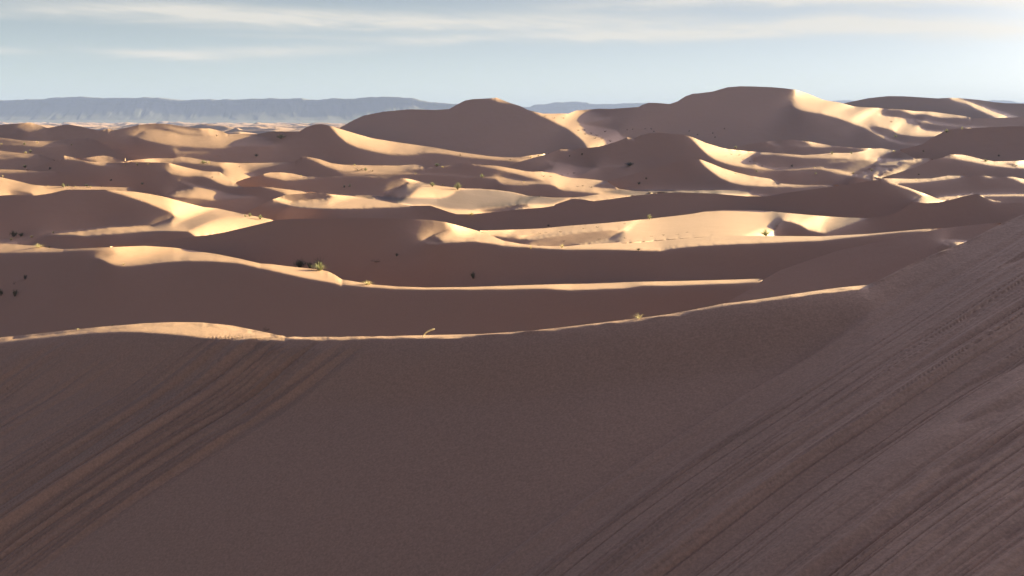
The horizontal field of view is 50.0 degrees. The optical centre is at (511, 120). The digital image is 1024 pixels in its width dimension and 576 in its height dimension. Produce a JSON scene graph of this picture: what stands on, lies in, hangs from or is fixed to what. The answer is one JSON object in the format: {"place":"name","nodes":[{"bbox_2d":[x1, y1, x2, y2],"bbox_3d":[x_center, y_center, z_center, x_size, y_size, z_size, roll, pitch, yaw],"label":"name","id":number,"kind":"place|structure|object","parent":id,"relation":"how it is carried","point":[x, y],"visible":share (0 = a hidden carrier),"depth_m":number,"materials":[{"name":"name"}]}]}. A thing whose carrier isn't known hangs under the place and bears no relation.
{"place":"outdoors","nodes":[
{"label":"outdoors","id":0,"kind":"place"},
{"bbox_2d":[0,151,54,169],"bbox_3d":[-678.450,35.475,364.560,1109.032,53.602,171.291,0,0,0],"label":"dune","id":1,"kind":"structure","parent":0,"point":[13,161],"depth_m":318.47,"materials":[{"name":"brown sand"}]},
{"bbox_2d":[0,169,101,186],"bbox_3d":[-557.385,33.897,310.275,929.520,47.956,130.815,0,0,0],"label":"dune","id":2,"kind":"structure","parent":0,"point":[47,178],"depth_m":270.56,"materials":[{"name":"beige sand"}]},
{"bbox_2d":[0,138,124,160],"bbox_3d":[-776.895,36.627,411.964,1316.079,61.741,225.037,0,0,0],"label":"dune","id":3,"kind":"structure","parent":0,"point":[78,148],"depth_m":370.15,"materials":[{"name":"brown sand"}]},
{"bbox_2d":[0,177,170,198],"bbox_3d":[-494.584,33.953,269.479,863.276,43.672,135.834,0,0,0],"label":"dune","id":4,"kind":"structure","parent":0,"point":[10,187],"depth_m":243.19,"materials":[{"name":"beige sand"}]},
{"bbox_2d":[0,190,272,248],"bbox_3d":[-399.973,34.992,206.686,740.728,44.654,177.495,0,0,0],"label":"dune","id":5,"kind":"structure","parent":0,"point":[75,219],"depth_m":190.27,"materials":[{"name":"beige sand"}]},
{"bbox_2d":[26,156,316,213],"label":"dune","id":6,"kind":"structure","parent":0,"point":[219,190],"depth_m":274.58,"materials":[{"name":"beige sand"}]},
{"bbox_2d":[0,121,346,133],"bbox_3d":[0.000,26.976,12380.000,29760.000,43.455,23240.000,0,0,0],"label":"dunes","id":7,"kind":"structure","parent":0,"point":[244,128],"depth_m":4980.37,"materials":[{"name":"brown sand"}]},
{"bbox_2d":[0,97,456,123],"bbox_3d":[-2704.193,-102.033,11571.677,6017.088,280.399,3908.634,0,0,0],"label":"mountains","id":8,"kind":"structure","parent":0,"point":[144,110],"depth_m":10811.28,"materials":[{"name":"grey stone"}]},
{"bbox_2d":[76,156,667,197],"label":"dune","id":9,"kind":"structure","parent":0,"point":[527,183],"depth_m":322.86,"materials":[{"name":"beige sand"}]},
{"bbox_2d":[0,244,762,336],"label":"dune","id":10,"kind":"structure","parent":0,"point":[68,289],"depth_m":93.46,"materials":[{"name":"beige sand"}]},
{"bbox_2d":[294,259,305,267],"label":"desert shrub","id":11,"kind":"object","parent":10,"relation":"on","point":[299,264],"visible":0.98,"depth_m":110.51,"materials":[{"name":"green plant"}]},
{"bbox_2d":[312,261,330,270],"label":"grass tuft","id":12,"kind":"object","parent":10,"relation":"on","point":[318,267],"visible":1,"depth_m":99.47,"materials":[{"name":"green plant"}]},
{"bbox_2d":[236,172,634,213],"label":"dune","id":13,"kind":"structure","parent":0,"point":[405,191],"depth_m":268.44,"materials":[{"name":"beige sand"}]},
{"bbox_2d":[0,214,1023,575],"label":"dune","id":14,"kind":"structure","parent":0,"point":[874,428],"depth_m":13.87,"materials":[{"name":"beige sand"}]},
{"bbox_2d":[0,123,1023,167],"bbox_3d":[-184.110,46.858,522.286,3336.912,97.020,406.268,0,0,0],"label":"dune","id":15,"kind":"structure","parent":0,"point":[328,143],"depth_m":429.49,"materials":[{"name":"brown sand"}]},
{"bbox_2d":[0,0,1023,106],"label":"sky","id":16,"kind":"structure","parent":0,"point":[523,53],"materials":[{"name":"blue"}]},
{"bbox_2d":[98,218,940,286],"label":"dune","id":17,"kind":"structure","parent":0,"point":[432,253],"depth_m":102.58,"materials":[{"name":"beige sand"}]},
{"bbox_2d":[523,101,645,113],"bbox_3d":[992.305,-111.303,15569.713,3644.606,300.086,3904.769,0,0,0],"label":"mountains","id":18,"kind":"structure","parent":0,"point":[560,107],"depth_m":14957.19,"materials":[{"name":"grey stone"}]},
{"bbox_2d":[245,179,942,230],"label":"dune","id":19,"kind":"structure","parent":0,"point":[876,198],"depth_m":184.34,"materials":[{"name":"beige sand"}]},
{"bbox_2d":[340,86,1023,156],"bbox_3d":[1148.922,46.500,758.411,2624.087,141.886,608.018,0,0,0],"label":"dune","id":20,"kind":"structure","parent":0,"point":[732,117],"depth_m":730.28,"materials":[{"name":"brown sand"}]},
{"bbox_2d":[508,133,932,185],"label":"dune","id":21,"kind":"structure","parent":0,"point":[645,152],"depth_m":369.08,"materials":[{"name":"brown sand"}]},
{"bbox_2d":[608,159,838,195],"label":"dune","id":22,"kind":"structure","parent":0,"point":[694,176],"depth_m":311.88,"materials":[{"name":"beige sand"}]},
{"bbox_2d":[480,194,1023,245],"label":"dune","id":23,"kind":"structure","parent":0,"point":[974,209],"depth_m":126.87,"materials":[{"name":"beige sand"}]},
{"bbox_2d":[726,223,1000,302],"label":"dune","id":24,"kind":"structure","parent":0,"point":[866,264],"depth_m":49.55,"materials":[{"name":"beige sand"}]},
{"bbox_2d":[833,100,1023,103],"bbox_3d":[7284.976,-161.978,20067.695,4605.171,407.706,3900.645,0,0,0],"label":"mountains","id":25,"kind":"structure","parent":0,"point":[998,101],"depth_m":19483.66,"materials":[{"name":"grey stone"}]},
{"bbox_2d":[844,96,1023,117],"bbox_3d":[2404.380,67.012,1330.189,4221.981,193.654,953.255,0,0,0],"label":"dune","id":26,"kind":"structure","parent":0,"point":[972,108],"depth_m":1291.58,"materials":[{"name":"brown sand"}]},
{"bbox_2d":[873,175,1023,202],"bbox_3d":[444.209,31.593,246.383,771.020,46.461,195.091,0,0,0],"label":"dune","id":27,"kind":"structure","parent":0,"point":[1002,189],"depth_m":229.86,"materials":[{"name":"beige sand"}]},
{"bbox_2d":[882,154,1023,178],"bbox_3d":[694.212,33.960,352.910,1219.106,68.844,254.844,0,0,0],"label":"dune","id":28,"kind":"structure","parent":0,"point":[955,165],"depth_m":312.13,"materials":[{"name":"brown sand"}]}
]}

